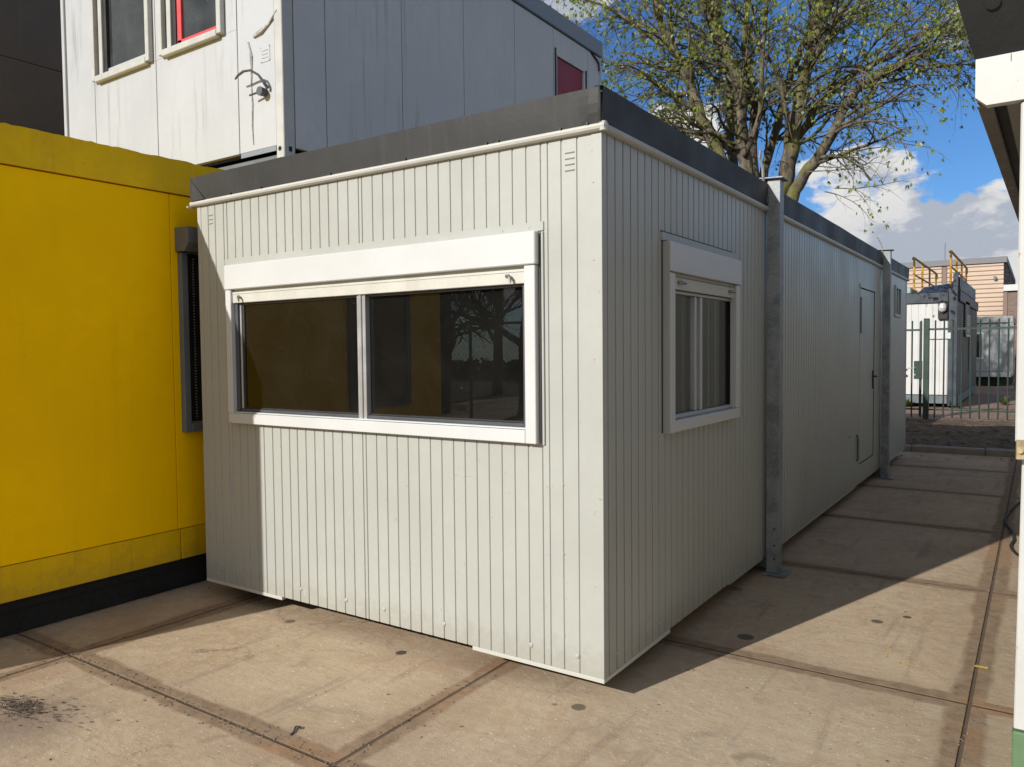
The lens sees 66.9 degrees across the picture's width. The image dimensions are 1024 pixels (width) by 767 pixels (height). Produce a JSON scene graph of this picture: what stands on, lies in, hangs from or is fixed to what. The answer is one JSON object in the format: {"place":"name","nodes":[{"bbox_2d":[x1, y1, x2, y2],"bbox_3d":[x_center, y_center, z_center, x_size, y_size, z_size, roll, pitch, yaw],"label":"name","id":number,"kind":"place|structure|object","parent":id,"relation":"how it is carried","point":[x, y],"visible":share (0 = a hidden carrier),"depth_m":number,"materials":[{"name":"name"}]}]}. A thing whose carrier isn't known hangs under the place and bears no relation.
{"place":"outdoors","nodes":[
{"label":"outdoors","id":0,"kind":"place"},
{"bbox_2d":[0,451,1021,766],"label":"concrete paving","id":1,"kind":"structure","parent":0,"point":[806,667],"depth_m":3.91,"materials":[{"name":"beige concrete"}]},
{"bbox_2d":[0,687,91,729],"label":"plant debris","id":2,"kind":"object","parent":1,"relation":"on","point":[19,709],"visible":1,"depth_m":3.61,"materials":[{"name":"black plant"}]},
{"bbox_2d":[0,123,222,637],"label":"yellow container","id":3,"kind":"object","parent":1,"relation":"on","point":[102,496],"visible":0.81,"depth_m":4.89,"materials":[{"name":"metal"}]},
{"bbox_2d":[174,226,202,431],"bbox_3d":[-1.995,-0.383,5.699,0.185,1.410,0.935,1,3,34],"label":"window","id":4,"kind":"structure","parent":3,"relation":"in","point":[186,237],"depth_m":5.38,"materials":[{"name":"grey metal"}]},
{"bbox_2d":[218,155,276,169],"bbox_3d":[-1.794,-0.445,9.907,3.470,3.280,5.590,1,3,34],"label":"container","id":5,"kind":"object","parent":1,"relation":"on","point":[249,162],"depth_m":6.80,"materials":[{"name":"grey metal"}]},
{"bbox_2d":[60,0,602,167],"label":"container","id":6,"kind":"object","parent":5,"relation":"on","point":[215,83],"visible":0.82,"depth_m":7.49,"materials":[{"name":"white metal"}]},
{"bbox_2d":[89,0,153,83],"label":"window","id":7,"kind":"structure","parent":6,"relation":"in","point":[124,30],"depth_m":7.86,"materials":[{"name":"white plastic"}]},
{"bbox_2d":[157,0,224,57],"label":"window","id":8,"kind":"structure","parent":6,"relation":"in","point":[190,24],"depth_m":7.21,"materials":[{"name":"white plastic"}]},
{"bbox_2d":[557,58,581,94],"bbox_3d":[0.763,-3.230,10.443,0.035,2.090,0.700,1,3,34],"label":"side door","id":9,"kind":"structure","parent":6,"relation":"in","point":[569,79],"depth_m":10.35,"materials":[{"name":"red paint"}]},
{"bbox_2d":[6,517,1009,766],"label":"joint grit","id":10,"kind":"object","parent":1,"relation":"on","point":[300,737],"visible":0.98,"depth_m":3.63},
{"bbox_2d":[49,476,1010,765],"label":"leaf litter","id":11,"kind":"object","parent":1,"relation":"on","point":[693,670],"visible":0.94,"depth_m":3.96,"materials":[{"name":"brown plant"}]},
{"bbox_2d":[187,85,909,683],"bbox_3d":[1.902,-0.141,8.403,3.132,2.817,9.869,1,3,34],"label":"portable cabin","id":12,"kind":"object","parent":1,"relation":"on","point":[491,381],"visible":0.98,"depth_m":4.25,"materials":[{"name":"white metal"}]},
{"bbox_2d":[224,221,544,444],"bbox_3d":[-0.852,-0.254,4.363,2.430,1.062,0.109,1,3,34],"label":"window","id":13,"kind":"structure","parent":12,"relation":"in","point":[474,355],"depth_m":4.22,"materials":[{"name":"glass"}]},
{"bbox_2d":[660,230,741,433],"bbox_3d":[1.117,-0.290,4.552,0.105,1.065,1.205,1,3,34],"label":"window","id":14,"kind":"structure","parent":12,"relation":"in","point":[700,333],"depth_m":4.49,"materials":[{"name":"white plastic"}]},
{"bbox_2d":[858,283,877,464],"bbox_3d":[4.122,-0.116,8.958,0.080,2.005,1.000,1,3,34],"label":"door","id":15,"kind":"structure","parent":12,"relation":"in","point":[867,324],"depth_m":8.96,"materials":[{"name":"grey paint"}]},
{"bbox_2d":[894,285,901,317],"bbox_3d":[5.366,-1.137,10.786,0.030,0.430,0.540,1,3,34],"label":"window","id":16,"kind":"structure","parent":12,"relation":"in","point":[897,289],"depth_m":10.77,"materials":[{"name":"grey paint"}]},
{"bbox_2d":[755,150,790,577],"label":"steel column","id":17,"kind":"structure","parent":1,"relation":"on","point":[771,562],"depth_m":5.56,"materials":[{"name":"grey metal"}]},
{"bbox_2d":[871,237,894,479],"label":"steel column","id":18,"kind":"structure","parent":1,"relation":"on","point":[882,471],"depth_m":9.63,"materials":[{"name":"grey metal"}]},
{"bbox_2d":[956,0,1023,766],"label":"white cabin","id":19,"kind":"object","parent":1,"relation":"on","point":[994,29],"visible":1,"depth_m":2.54,"materials":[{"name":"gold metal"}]},
{"bbox_2d":[1004,500,1020,556],"bbox_3d":[4.693,1.281,7.204,0.206,0.022,3.010,1,3,33],"label":"cable","id":20,"kind":"object","parent":1,"relation":"on","point":[1011,530],"visible":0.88,"depth_m":6.86,"materials":[{"name":"black rubber"}]},
{"bbox_2d":[544,0,1018,283],"label":"sky","id":21,"kind":"structure","parent":0,"point":[968,208],"materials":[{"name":"blue"}]},
{"bbox_2d":[905,418,1015,452],"bbox_3d":[5.560,0.852,16.479,26.000,0.099,6.000,1,3,34],"label":"soil strip","id":22,"kind":"object","parent":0,"point":[1004,428],"visible":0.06,"depth_m":14.31,"materials":[{"name":"brown soil"}]},
{"bbox_2d":[896,418,1015,460],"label":"soil clods","id":23,"kind":"object","parent":22,"relation":"on","point":[999,446],"visible":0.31,"depth_m":14.12,"materials":[{"name":"brown soil"}]},
{"bbox_2d":[906,378,1015,421],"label":"brick paving","id":24,"kind":"structure","parent":0,"point":[984,402],"depth_m":20.45,"materials":[{"name":"brick"}]},
{"bbox_2d":[922,318,929,418],"bbox_3d":[9.357,-0.338,17.514,0.119,2.255,0.124,1,3,34],"label":"gate post","id":25,"kind":"object","parent":24,"relation":"on","point":[926,346],"visible":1,"depth_m":17.47,"materials":[{"name":"metal"}]},
{"bbox_2d":[906,321,922,416],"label":"steel gate","id":26,"kind":"structure","parent":25,"relation":"attached to","point":[917,368],"depth_m":17.58,"materials":[{"name":"metal"}]},
{"bbox_2d":[906,288,977,406],"bbox_3d":[11.379,-1.127,25.332,6.230,3.200,7.975,1,3,34],"label":"site container","id":27,"kind":"object","parent":24,"relation":"on","point":[955,305],"visible":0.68,"depth_m":20.94,"materials":[{"name":"white metal"}]},
{"bbox_2d":[907,287,916,293],"bbox_3d":[11.019,-2.599,22.204,0.900,0.190,1.400,1,3,34],"label":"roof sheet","id":28,"kind":"object","parent":27,"relation":"on","point":[910,290],"visible":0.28,"depth_m":21.43,"materials":[{"name":"white"}]},
{"bbox_2d":[912,257,937,292],"bbox_3d":[12.916,-3.162,24.184,0.064,1.032,6.172,1,3,34],"label":"guard rail","id":29,"kind":"object","parent":27,"relation":"on","point":[927,267],"visible":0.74,"depth_m":23.38,"materials":[{"name":"metal"}]},
{"bbox_2d":[918,282,958,292],"bbox_3d":[12.959,-2.734,23.118,0.980,0.325,5.200,1,3,34],"label":"wrapped roof pack","id":30,"kind":"object","parent":27,"relation":"on","point":[939,288],"visible":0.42,"depth_m":21.21,"materials":[{"name":"blue plastic"}]},
{"bbox_2d":[949,250,967,283],"bbox_3d":[13.508,-3.286,23.414,0.064,0.932,5.972,1,3,34],"label":"guard rail","id":31,"kind":"object","parent":27,"relation":"on","point":[951,252],"visible":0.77,"depth_m":22.61,"materials":[{"name":"metal"}]},
{"bbox_2d":[953,272,975,299],"bbox_3d":[13.487,-2.834,23.057,0.180,0.520,5.800,1,3,34],"label":"roof rack","id":32,"kind":"object","parent":27,"relation":"on","point":[963,285],"visible":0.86,"depth_m":21.32,"materials":[{"name":"grey metal"}]},
{"bbox_2d":[964,302,969,336],"bbox_3d":[13.374,-1.880,22.756,0.060,1.020,1.500,1,3,34],"label":"window","id":33,"kind":"structure","parent":27,"relation":"in","point":[967,308],"depth_m":22.42,"materials":[{"name":"white glass"}]},
{"bbox_2d":[968,329,969,370],"bbox_3d":[14.201,-1.051,24.050,0.039,1.300,0.700,1,3,34],"label":"side door","id":34,"kind":"structure","parent":27,"relation":"in","point":[969,329],"depth_m":23.76,"materials":[{"name":"grey metal"}]},
{"bbox_2d":[928,318,1016,419],"bbox_3d":[12.590,-0.286,15.320,7.700,2.270,0.080,1,3,34],"label":"bar fence","id":35,"kind":"object","parent":24,"relation":"on","point":[971,328],"visible":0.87,"depth_m":17.00,"materials":[{"name":"metal"}]},
{"bbox_2d":[976,316,1015,385],"bbox_3d":[20.220,-1.411,34.160,3.240,2.860,5.200,1,3,34],"label":"container","id":36,"kind":"object","parent":24,"relation":"on","point":[994,353],"visible":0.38,"depth_m":31.54,"materials":[{"name":"white metal"}]},
{"bbox_2d":[976,333,983,358],"bbox_3d":[19.128,-1.533,31.816,0.400,1.080,0.050,1,3,34],"label":"window","id":37,"kind":"structure","parent":36,"relation":"in","point":[982,334],"depth_m":31.74,"materials":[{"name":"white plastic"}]},
{"bbox_2d":[999,395,1010,404],"bbox_3d":[13.539,0.439,21.345,0.585,0.322,0.485,-2,3,-30],"label":"weed","id":38,"kind":"object","parent":24,"relation":"on","point":[1004,401],"visible":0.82,"depth_m":21.31,"materials":[{"name":"green plant"}]},
{"bbox_2d":[1014,351,1016,390],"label":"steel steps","id":39,"kind":"structure","parent":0,"point":[1015,360],"depth_m":27.81,"materials":[{"name":"grey metal"}]},
{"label":"ground","id":40,"kind":"structure","parent":0,"visible":0},
{"bbox_2d":[0,0,64,135],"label":"dark building","id":41,"kind":"structure","parent":40,"relation":"on","point":[31,83],"depth_m":10.31,"materials":[{"name":"grey"}]},
{"bbox_2d":[542,0,977,232],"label":"chestnut tree","id":42,"kind":"object","parent":40,"relation":"on","point":[736,141],"visible":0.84,"depth_m":19.53,"materials":[{"name":"green plant"}]},
{"bbox_2d":[901,243,1015,316],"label":"industrial building","id":43,"kind":"structure","parent":40,"relation":"on","point":[988,278],"depth_m":41.13,"materials":[{"name":"beige"}]},
{"bbox_2d":[902,444,1015,457],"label":"kerb","id":44,"kind":"structure","parent":40,"relation":"on","point":[964,450],"depth_m":11.83,"materials":[{"name":"concrete"}]},
{"bbox_2d":[1003,284,1017,375],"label":"brick building","id":45,"kind":"structure","parent":40,"relation":"on","point":[1010,291],"depth_m":39.52,"materials":[{"name":"brown brick"}]}
]}

